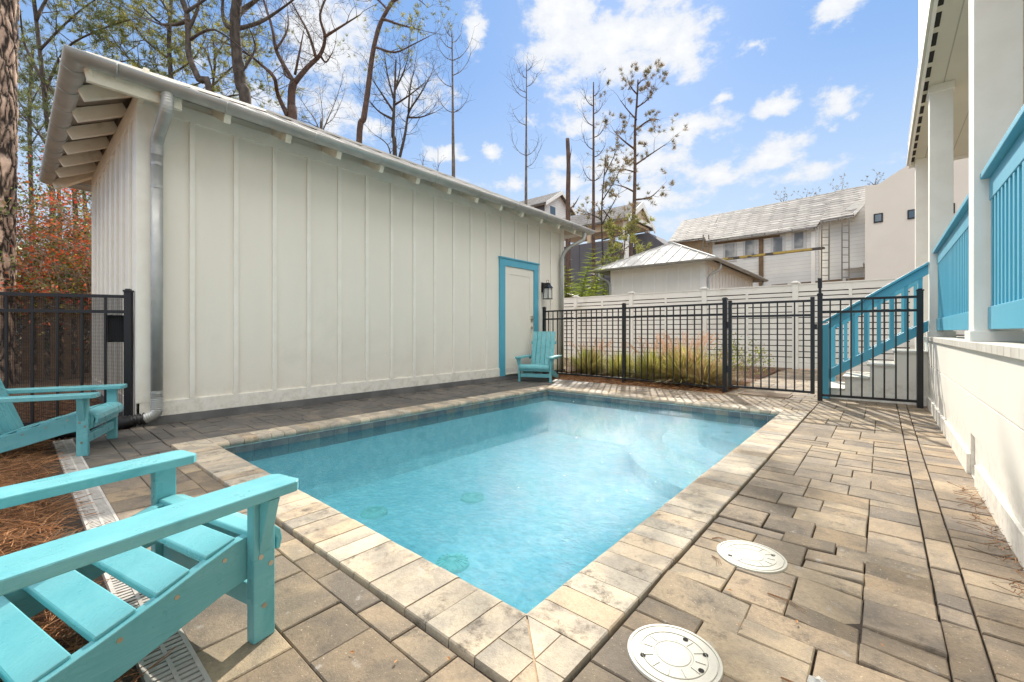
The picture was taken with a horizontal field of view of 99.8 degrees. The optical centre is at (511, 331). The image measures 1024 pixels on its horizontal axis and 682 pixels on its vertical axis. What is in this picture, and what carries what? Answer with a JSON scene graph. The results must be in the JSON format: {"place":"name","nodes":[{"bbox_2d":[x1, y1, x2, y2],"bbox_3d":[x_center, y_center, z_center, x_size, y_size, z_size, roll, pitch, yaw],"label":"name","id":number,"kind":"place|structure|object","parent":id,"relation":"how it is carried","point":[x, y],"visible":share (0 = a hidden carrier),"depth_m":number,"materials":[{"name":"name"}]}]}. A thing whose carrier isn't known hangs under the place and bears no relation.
{"place":"outdoors","nodes":[
{"label":"outdoors","id":0,"kind":"place"},
{"bbox_2d":[22,392,120,439],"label":"side yard ground","id":1,"kind":"structure","parent":0,"point":[51,409],"depth_m":5.00,"materials":[{"name":"soil"}]},
{"bbox_2d":[0,289,133,428],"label":"screened fence","id":2,"kind":"object","parent":1,"relation":"on","point":[117,325],"visible":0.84,"depth_m":3.97,"materials":[{"name":"black metal"}]},
{"bbox_2d":[13,398,135,441],"bbox_3d":[-5.406,0.916,4.363,3.621,0.223,2.303,0,0,41],"label":"pine straw","id":3,"kind":"object","parent":1,"relation":"on","point":[51,410],"visible":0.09,"depth_m":5.03,"materials":[{"name":"brown plant"}]},
{"bbox_2d":[0,438,175,681],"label":"pine straw","id":4,"kind":"object","parent":1,"relation":"on","point":[22,463],"visible":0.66,"depth_m":2.01,"materials":[{"name":"brown plant"}]},
{"bbox_2d":[9,333,867,394],"bbox_3d":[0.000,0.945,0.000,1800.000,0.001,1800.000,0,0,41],"label":"ground","id":5,"kind":"structure","parent":0,"point":[781,368],"depth_m":8.90,"materials":[{"name":"brown soil"}]},
{"bbox_2d":[0,0,19,384],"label":"pine tree","id":6,"kind":"object","parent":5,"relation":"on","point":[9,48],"visible":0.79,"depth_m":7.63,"materials":[{"name":"brown plant"}]},
{"bbox_2d":[18,52,61,246],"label":"pine tree","id":7,"kind":"object","parent":5,"relation":"on","point":[41,124],"visible":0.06,"depth_m":21.26,"materials":[{"name":"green plant"}]},
{"bbox_2d":[0,150,91,372],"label":"autumn shrub","id":8,"kind":"object","parent":5,"relation":"on","point":[26,254],"visible":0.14,"depth_m":8.62,"materials":[{"name":"red plant"}]},
{"bbox_2d":[0,146,91,360],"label":"autumn shrub","id":9,"kind":"object","parent":5,"relation":"on","point":[19,263],"visible":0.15,"depth_m":8.18,"materials":[{"name":"red plant"}]},
{"bbox_2d":[0,186,91,370],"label":"autumn shrub","id":10,"kind":"object","parent":5,"relation":"on","point":[68,280],"visible":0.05,"depth_m":9.42,"materials":[{"name":"red plant"}]},
{"bbox_2d":[0,176,91,347],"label":"autumn shrub","id":11,"kind":"object","parent":5,"relation":"on","point":[21,245],"visible":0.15,"depth_m":9.13,"materials":[{"name":"red plant"}]},
{"bbox_2d":[2,173,91,367],"bbox_3d":[-10.946,-1.890,10.690,7.519,5.604,7.452,0,0,41],"label":"autumn shrub","id":12,"kind":"object","parent":5,"relation":"on","point":[32,217],"visible":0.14,"depth_m":9.90,"materials":[{"name":"red plant"}]},
{"bbox_2d":[13,156,91,340],"bbox_3d":[-9.463,-1.907,11.914,8.712,5.639,8.119,0,0,41],"label":"autumn shrub","id":13,"kind":"object","parent":5,"relation":"on","point":[88,221],"visible":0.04,"depth_m":9.23,"materials":[{"name":"red plant"}]},
{"bbox_2d":[16,214,89,366],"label":"undergrowth","id":14,"kind":"object","parent":5,"relation":"on","point":[36,283],"depth_m":12.37,"materials":[{"name":"red plant"}]},
{"bbox_2d":[16,296,90,379],"bbox_3d":[-8.585,0.110,8.534,0.072,1.580,8.257,0,0,39],"label":"picket fence","id":15,"kind":"object","parent":5,"relation":"on","point":[51,341],"visible":0.03,"depth_m":8.22,"materials":[{"name":"brown wood"}]},
{"bbox_2d":[18,51,90,338],"bbox_3d":[-17.114,-4.999,16.864,5.954,11.798,4.427,0,0,41],"label":"pine tree","id":16,"kind":"object","parent":5,"relation":"on","point":[37,116],"visible":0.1,"depth_m":16.34,"materials":[{"name":"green plant"}]},
{"bbox_2d":[22,96,91,337],"bbox_3d":[-20.690,-5.998,21.185,4.950,13.796,4.938,0,0,41],"label":"pine tree","id":17,"kind":"object","parent":5,"relation":"on","point":[66,187],"visible":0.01,"depth_m":20.94,"materials":[{"name":"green plant"}]},
{"bbox_2d":[18,30,99,263],"bbox_3d":[-20.992,-6.718,18.908,5.472,15.236,4.388,0,0,-1],"label":"pine tree","id":18,"kind":"object","parent":5,"relation":"on","point":[30,164],"visible":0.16,"depth_m":18.97,"materials":[{"name":"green plant"}]},
{"bbox_2d":[18,0,227,334],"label":"pine tree","id":19,"kind":"object","parent":5,"relation":"on","point":[41,73],"visible":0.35,"depth_m":14.91,"materials":[{"name":"green plant"}]},
{"bbox_2d":[55,0,278,99],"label":"pine tree","id":20,"kind":"object","parent":5,"relation":"on","point":[132,25],"visible":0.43,"depth_m":15.76,"materials":[{"name":"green plant"}]},
{"bbox_2d":[94,0,286,110],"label":"bare tree","id":21,"kind":"object","parent":5,"relation":"on","point":[187,21],"visible":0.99,"depth_m":13.92,"materials":[{"name":"brown wood"}]},
{"bbox_2d":[144,0,307,120],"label":"pine tree","id":22,"kind":"object","parent":5,"relation":"on","point":[214,48],"visible":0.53,"depth_m":16.66,"materials":[{"name":"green plant"}]},
{"bbox_2d":[211,0,293,103],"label":"bare tree","id":23,"kind":"object","parent":5,"relation":"on","point":[238,11],"visible":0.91,"depth_m":14.93,"materials":[{"name":"brown wood"}]},
{"bbox_2d":[175,0,396,122],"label":"bare tree","id":24,"kind":"object","parent":5,"relation":"on","point":[290,110],"visible":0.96,"depth_m":15.95,"materials":[{"name":"brown plant"}]},
{"bbox_2d":[39,44,595,426],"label":"garden shed","id":25,"kind":"structure","parent":5,"relation":"on","point":[255,258],"depth_m":5.19,"materials":[{"name":"beige paint"}]},
{"bbox_2d":[505,266,534,375],"bbox_3d":[0.165,-0.207,8.388,0.095,2.066,0.893,0,0,41],"label":"door","id":26,"kind":"structure","parent":25,"relation":"in","point":[519,318],"depth_m":8.39,"materials":[{"name":"paint"}]},
{"bbox_2d":[541,280,552,299],"bbox_3d":[0.727,-0.873,8.922,0.194,0.402,0.164,0,0,41],"label":"wall lantern","id":27,"kind":"object","parent":25,"relation":"attached to","point":[544,286],"depth_m":8.90,"materials":[{"name":"black metal"}]},
{"bbox_2d":[285,66,354,133],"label":"bare tree","id":28,"kind":"object","parent":5,"relation":"on","point":[321,122],"visible":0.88,"depth_m":18.18,"materials":[{"name":"grey plant"}]},
{"bbox_2d":[333,0,457,142],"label":"pine tree","id":29,"kind":"object","parent":5,"relation":"on","point":[364,113],"visible":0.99,"depth_m":17.95,"materials":[{"name":"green plant"}]},
{"bbox_2d":[346,13,461,157],"bbox_3d":[-4.780,-6.543,18.940,5.411,14.886,3.397,0,0,6],"label":"bare tree","id":30,"kind":"object","parent":5,"relation":"on","point":[392,118],"visible":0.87,"depth_m":18.91,"materials":[{"name":"brown wood"}]},
{"bbox_2d":[423,6,480,176],"bbox_3d":[-2.836,-7.054,19.724,3.034,15.909,2.443,0,0,8],"label":"bare tree","id":31,"kind":"object","parent":5,"relation":"on","point":[453,147],"visible":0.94,"depth_m":19.94,"materials":[{"name":"grey plant"}]},
{"bbox_2d":[500,53,546,204],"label":"bare tree","id":32,"kind":"object","parent":5,"relation":"on","point":[525,147],"visible":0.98,"depth_m":20.98,"materials":[{"name":"grey plant"}]},
{"bbox_2d":[520,191,576,246],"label":"gabled house","id":33,"kind":"structure","parent":5,"relation":"on","point":[554,203],"depth_m":34.04,"materials":[{"name":"grey wood"}]},
{"bbox_2d":[550,206,554,214],"bbox_3d":[3.187,-8.811,33.640,0.040,1.900,0.650,0,0,41],"label":"window","id":34,"kind":"structure","parent":33,"relation":"in","point":[552,209],"depth_m":33.57,"materials":[{"name":"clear glass"}]},
{"bbox_2d":[565,138,578,297],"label":"broken tree","id":35,"kind":"object","parent":5,"relation":"on","point":[568,209],"visible":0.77,"depth_m":16.95,"materials":[{"name":"brown plant"}]},
{"bbox_2d":[564,266,608,297],"bbox_3d":[2.685,-0.840,17.006,4.630,3.486,4.550,0,0,41],"label":"palm bush","id":36,"kind":"object","parent":5,"relation":"on","point":[596,288],"visible":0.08,"depth_m":16.45,"materials":[{"name":"green plant"}]},
{"bbox_2d":[571,270,610,296],"bbox_3d":[4.147,-0.779,17.505,3.698,3.365,4.298,0,0,28],"label":"palm bush","id":37,"kind":"object","parent":5,"relation":"on","point":[606,293],"visible":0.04,"depth_m":16.95,"materials":[{"name":"green plant"}]},
{"bbox_2d":[564,245,619,297],"bbox_3d":[3.021,-1.291,17.470,5.110,4.388,6.151,0,0,-33],"label":"palm bush","id":38,"kind":"object","parent":5,"relation":"on","point":[584,283],"visible":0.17,"depth_m":15.82,"materials":[{"name":"green plant"}]},
{"bbox_2d":[573,69,617,292],"bbox_3d":[4.073,-6.155,21.965,2.468,14.111,1.924,0,0,-10],"label":"bare tree","id":39,"kind":"object","parent":5,"relation":"on","point":[593,180],"visible":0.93,"depth_m":21.94,"materials":[{"name":"brown plant"}]},
{"bbox_2d":[570,135,647,295],"bbox_3d":[4.090,-3.645,17.915,2.949,9.090,2.282,0,0,41],"label":"pine tree","id":40,"kind":"object","parent":5,"relation":"on","point":[611,170],"visible":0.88,"depth_m":17.89,"materials":[{"name":"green plant"}]},
{"bbox_2d":[563,202,667,296],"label":"charcoal house","id":41,"kind":"structure","parent":5,"relation":"on","point":[578,255],"depth_m":25.31,"materials":[{"name":"grey"}]},
{"bbox_2d":[595,213,655,264],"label":"pine tree","id":42,"kind":"object","parent":5,"relation":"on","point":[610,227],"visible":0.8,"depth_m":17.05,"materials":[{"name":"green plant"}]},
{"bbox_2d":[594,57,688,256],"bbox_3d":[5.933,-6.021,19.995,4.124,13.844,2.436,0,0,5],"label":"pine tree","id":43,"kind":"object","parent":5,"relation":"on","point":[635,163],"visible":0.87,"depth_m":19.94,"materials":[{"name":"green plant"}]},
{"bbox_2d":[552,359,779,392],"bbox_3d":[1.897,0.916,10.936,7.820,0.001,5.660,0,0,41],"label":"planting bed","id":44,"kind":"object","parent":5,"relation":"on","point":[749,376],"visible":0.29,"depth_m":9.02,"materials":[{"name":"soil"}]},
{"bbox_2d":[542,303,626,382],"bbox_3d":[1.319,0.205,8.215,1.857,1.430,0.066,0,0,43],"label":"fence panel","id":45,"kind":"object","parent":44,"relation":"on","point":[544,319],"visible":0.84,"depth_m":8.05,"materials":[{"name":"black metal"}]},
{"bbox_2d":[555,336,613,374],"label":"ornamental grass","id":46,"kind":"object","parent":44,"relation":"on","point":[588,361],"depth_m":9.00,"materials":[{"name":"green plant"}]},
{"bbox_2d":[610,335,681,379],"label":"ornamental grass","id":47,"kind":"object","parent":44,"relation":"on","point":[644,366],"depth_m":7.88,"materials":[{"name":"green plant"}]},
{"bbox_2d":[546,370,754,393],"bbox_3d":[2.272,0.900,8.153,3.986,0.200,2.196,0,0,41],"label":"pine straw","id":48,"kind":"object","parent":44,"relation":"on","point":[563,377],"visible":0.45,"depth_m":7.50,"materials":[{"name":"brown plant"}]},
{"bbox_2d":[703,332,774,382],"bbox_3d":[3.884,0.456,7.581,1.261,0.894,1.199,0,0,15],"label":"garden shrub","id":49,"kind":"object","parent":48,"relation":"on","point":[742,358],"visible":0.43,"depth_m":7.46,"materials":[{"name":"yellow plant"}]},
{"bbox_2d":[621,329,754,386],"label":"ornamental grass","id":50,"kind":"object","parent":44,"relation":"on","point":[676,371],"depth_m":7.30,"materials":[{"name":"green plant"}]},
{"bbox_2d":[590,242,768,294],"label":"garden shed","id":51,"kind":"structure","parent":5,"relation":"on","point":[671,266],"depth_m":14.60,"materials":[{"name":"beige paint"}]},
{"bbox_2d":[668,185,865,286],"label":"construction house","id":52,"kind":"structure","parent":5,"relation":"on","point":[794,224],"depth_m":21.62,"materials":[{"name":"wood"}]},
{"bbox_2d":[703,235,708,253],"bbox_3d":[10.906,-2.290,24.232,0.057,6.380,0.370,0,0,-40],"label":"ladder","id":53,"kind":"object","parent":52,"relation":"in","point":[705,246],"visible":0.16,"depth_m":24.24,"materials":[{"name":"brown wood"}]},
{"bbox_2d":[723,242,736,261],"bbox_3d":[11.832,-4.345,23.412,0.037,1.081,0.715,0,0,-40],"label":"window","id":54,"kind":"structure","parent":52,"relation":"in","point":[729,249],"depth_m":23.37,"materials":[{"name":"glass"}]},
{"bbox_2d":[743,237,756,258],"bbox_3d":[12.488,-4.386,22.631,0.037,1.049,0.684,0,0,-40],"label":"window","id":55,"kind":"structure","parent":52,"relation":"in","point":[749,247],"depth_m":22.59,"materials":[{"name":"glass"}]},
{"bbox_2d":[722,247,824,259],"bbox_3d":[12.451,-3.789,21.110,0.250,0.161,4.740,0,0,-40],"label":"scaffold plank","id":56,"kind":"object","parent":52,"relation":"attached to","point":[775,253],"visible":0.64,"depth_m":20.78,"materials":[{"name":"brown wood"}]},
{"bbox_2d":[771,233,784,251],"bbox_3d":[13.336,-4.394,21.621,0.037,1.008,0.645,0,0,-40],"label":"window","id":57,"kind":"structure","parent":52,"relation":"in","point":[777,243],"depth_m":21.58,"materials":[{"name":"glass"}]},
{"bbox_2d":[791,230,805,249],"bbox_3d":[13.924,-4.448,20.921,0.037,0.979,0.619,0,0,-40],"label":"window","id":58,"kind":"structure","parent":52,"relation":"in","point":[798,238],"depth_m":20.92,"materials":[{"name":"glass"}]},
{"bbox_2d":[775,187,791,201],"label":"leafy tree","id":59,"kind":"object","parent":5,"relation":"on","point":[783,194],"visible":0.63,"depth_m":30.40,"materials":[{"name":"plant"}]},
{"bbox_2d":[564,278,1023,371],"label":"slat fence","id":60,"kind":"object","parent":5,"relation":"on","point":[795,290],"visible":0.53,"depth_m":11.20,"materials":[{"name":"white paint"}]},
{"bbox_2d":[794,187,820,198],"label":"leafy tree","id":61,"kind":"object","parent":5,"relation":"on","point":[809,192],"visible":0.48,"depth_m":29.40,"materials":[{"name":"plant"}]},
{"bbox_2d":[821,222,829,281],"bbox_3d":[14.312,-2.066,19.710,0.050,5.932,0.374,0,0,-40],"label":"ladder","id":62,"kind":"object","parent":5,"relation":"on","point":[828,252],"visible":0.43,"depth_m":19.59,"materials":[{"name":"silver metal"}]},
{"bbox_2d":[831,174,848,191],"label":"leafy tree","id":63,"kind":"object","parent":5,"relation":"on","point":[841,183],"visible":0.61,"depth_m":30.12,"materials":[{"name":"plant"}]},
{"bbox_2d":[841,218,849,280],"bbox_3d":[14.863,-2.103,19.209,0.057,6.006,0.310,0,0,-40],"label":"ladder","id":64,"kind":"object","parent":5,"relation":"on","point":[848,247],"visible":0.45,"depth_m":19.20,"materials":[{"name":"silver metal"}]},
{"bbox_2d":[861,170,883,184],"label":"leafy tree","id":65,"kind":"object","parent":5,"relation":"on","point":[875,182],"visible":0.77,"depth_m":29.94,"materials":[{"name":"grey plant"}]},
{"bbox_2d":[865,158,968,279],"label":"stucco building","id":66,"kind":"structure","parent":5,"relation":"on","point":[890,227],"depth_m":18.10,"materials":[{"name":"beige paint"}]},
{"bbox_2d":[874,213,882,222],"bbox_3d":[15.709,-4.880,18.486,0.035,0.389,0.307,0,0,-40],"label":"window","id":67,"kind":"structure","parent":66,"relation":"in","point":[878,217],"depth_m":18.47,"materials":[{"name":"black"}]},
{"bbox_2d":[907,209,914,219],"bbox_3d":[16.395,-4.823,17.670,0.035,0.382,0.273,0,0,-40],"label":"window","id":68,"kind":"structure","parent":66,"relation":"in","point":[910,213],"depth_m":17.67,"materials":[{"name":"black"}]},
{"bbox_2d":[16,0,918,331],"label":"sky","id":69,"kind":"structure","parent":0,"point":[770,95],"materials":[{"name":"blue"}]},
{"bbox_2d":[0,411,995,681],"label":"paving base","id":70,"kind":"object","parent":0,"point":[100,577],"depth_m":1.72,"materials":[{"name":"grey concrete"}]},
{"bbox_2d":[627,624,723,681],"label":"skimmer lid","id":71,"kind":"object","parent":70,"relation":"on","point":[663,653],"visible":1,"depth_m":1.19,"materials":[{"name":"beige plastic"}]},
{"bbox_2d":[716,540,787,572],"bbox_3d":[0.958,0.909,1.728,0.250,0.032,0.250,0,0,41],"label":"skimmer lid","id":72,"kind":"object","parent":70,"relation":"on","point":[753,556],"visible":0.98,"depth_m":1.72,"materials":[{"name":"beige plastic"}]},
{"bbox_2d":[70,369,1023,681],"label":"paving","id":73,"kind":"structure","parent":0,"point":[796,501],"depth_m":1.56,"materials":[{"name":"beige stone"}]},
{"bbox_2d":[0,379,126,456],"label":"adirondack chair","id":74,"kind":"object","parent":73,"relation":"on","point":[83,419],"visible":1,"depth_m":3.12,"materials":[{"name":"teal wood"}]},
{"bbox_2d":[44,413,145,440],"bbox_3d":[-3.910,0.851,3.598,0.230,0.159,1.368,0,0,41],"label":"drain hose","id":75,"kind":"object","parent":73,"relation":"on","point":[124,422],"visible":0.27,"depth_m":3.98,"materials":[{"name":"black plastic"}]},
{"bbox_2d":[53,439,211,681],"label":"channel drain","id":76,"kind":"object","parent":73,"relation":"in","point":[182,662],"visible":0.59,"depth_m":1.43,"materials":[{"name":"white metal"}]},
{"bbox_2d":[0,450,298,681],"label":"adirondack chair","id":77,"kind":"object","parent":73,"relation":"on","point":[206,551],"visible":1,"depth_m":1.13,"materials":[{"name":"teal wood"}]},
{"bbox_2d":[171,385,808,681],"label":"swimming pool","id":78,"kind":"structure","parent":73,"relation":"in","point":[566,631],"depth_m":3.49,"materials":[{"name":"liquid"}]},
{"bbox_2d":[236,395,767,609],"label":"water","id":79,"kind":"structure","parent":78,"relation":"in","point":[599,434],"depth_m":3.68,"materials":[{"name":"blue liquid"}]},
{"bbox_2d":[515,331,561,382],"bbox_3d":[0.525,0.447,8.088,0.712,0.907,0.945,0,0,17],"label":"adirondack chair","id":80,"kind":"object","parent":73,"relation":"on","point":[540,364],"visible":1,"depth_m":8.25,"materials":[{"name":"teal wood"}]},
{"bbox_2d":[625,297,727,393],"bbox_3d":[2.579,0.205,6.986,0.066,1.430,1.731,0,0,-44],"label":"fence panel","id":81,"kind":"object","parent":73,"relation":"on","point":[724,315],"visible":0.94,"depth_m":6.70,"materials":[{"name":"black metal"}]},
{"bbox_2d":[727,297,816,393],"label":"pool gate","id":82,"kind":"structure","parent":81,"relation":"attached to","point":[813,326],"depth_m":6.00,"materials":[{"name":"black metal"}]},
{"bbox_2d":[817,278,923,408],"bbox_3d":[4.423,0.110,5.363,1.026,1.620,0.066,0,0,35],"label":"fence panel","id":83,"kind":"object","parent":73,"relation":"on","point":[919,311],"visible":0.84,"depth_m":5.32,"materials":[{"name":"black metal"}]},
{"bbox_2d":[823,0,1023,569],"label":"porch house","id":84,"kind":"structure","parent":73,"relation":"on","point":[967,273],"depth_m":2.77,"materials":[{"name":"beige paint"}]},
{"bbox_2d":[949,482,1023,594],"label":"edge pine needles","id":85,"kind":"object","parent":73,"relation":"on","point":[975,516],"visible":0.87,"depth_m":1.92,"materials":[{"name":"plant"}]},
{"bbox_2d":[589,340,638,376],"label":"ornamental grass","id":86,"kind":"object","parent":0,"point":[615,363],"depth_m":8.44,"materials":[{"name":"green plant"}]},
{"bbox_2d":[738,391,792,398],"bbox_3d":[3.613,0.894,6.151,0.620,0.012,0.380,0,0,41],"label":"floor grate","id":87,"kind":"object","parent":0,"point":[753,393],"visible":1,"depth_m":6.11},
{"bbox_2d":[807,675,825,681],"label":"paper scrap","id":88,"kind":"object","parent":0,"point":[814,679],"visible":1,"depth_m":1.09,"materials":[{"name":"white paper"}]}
]}

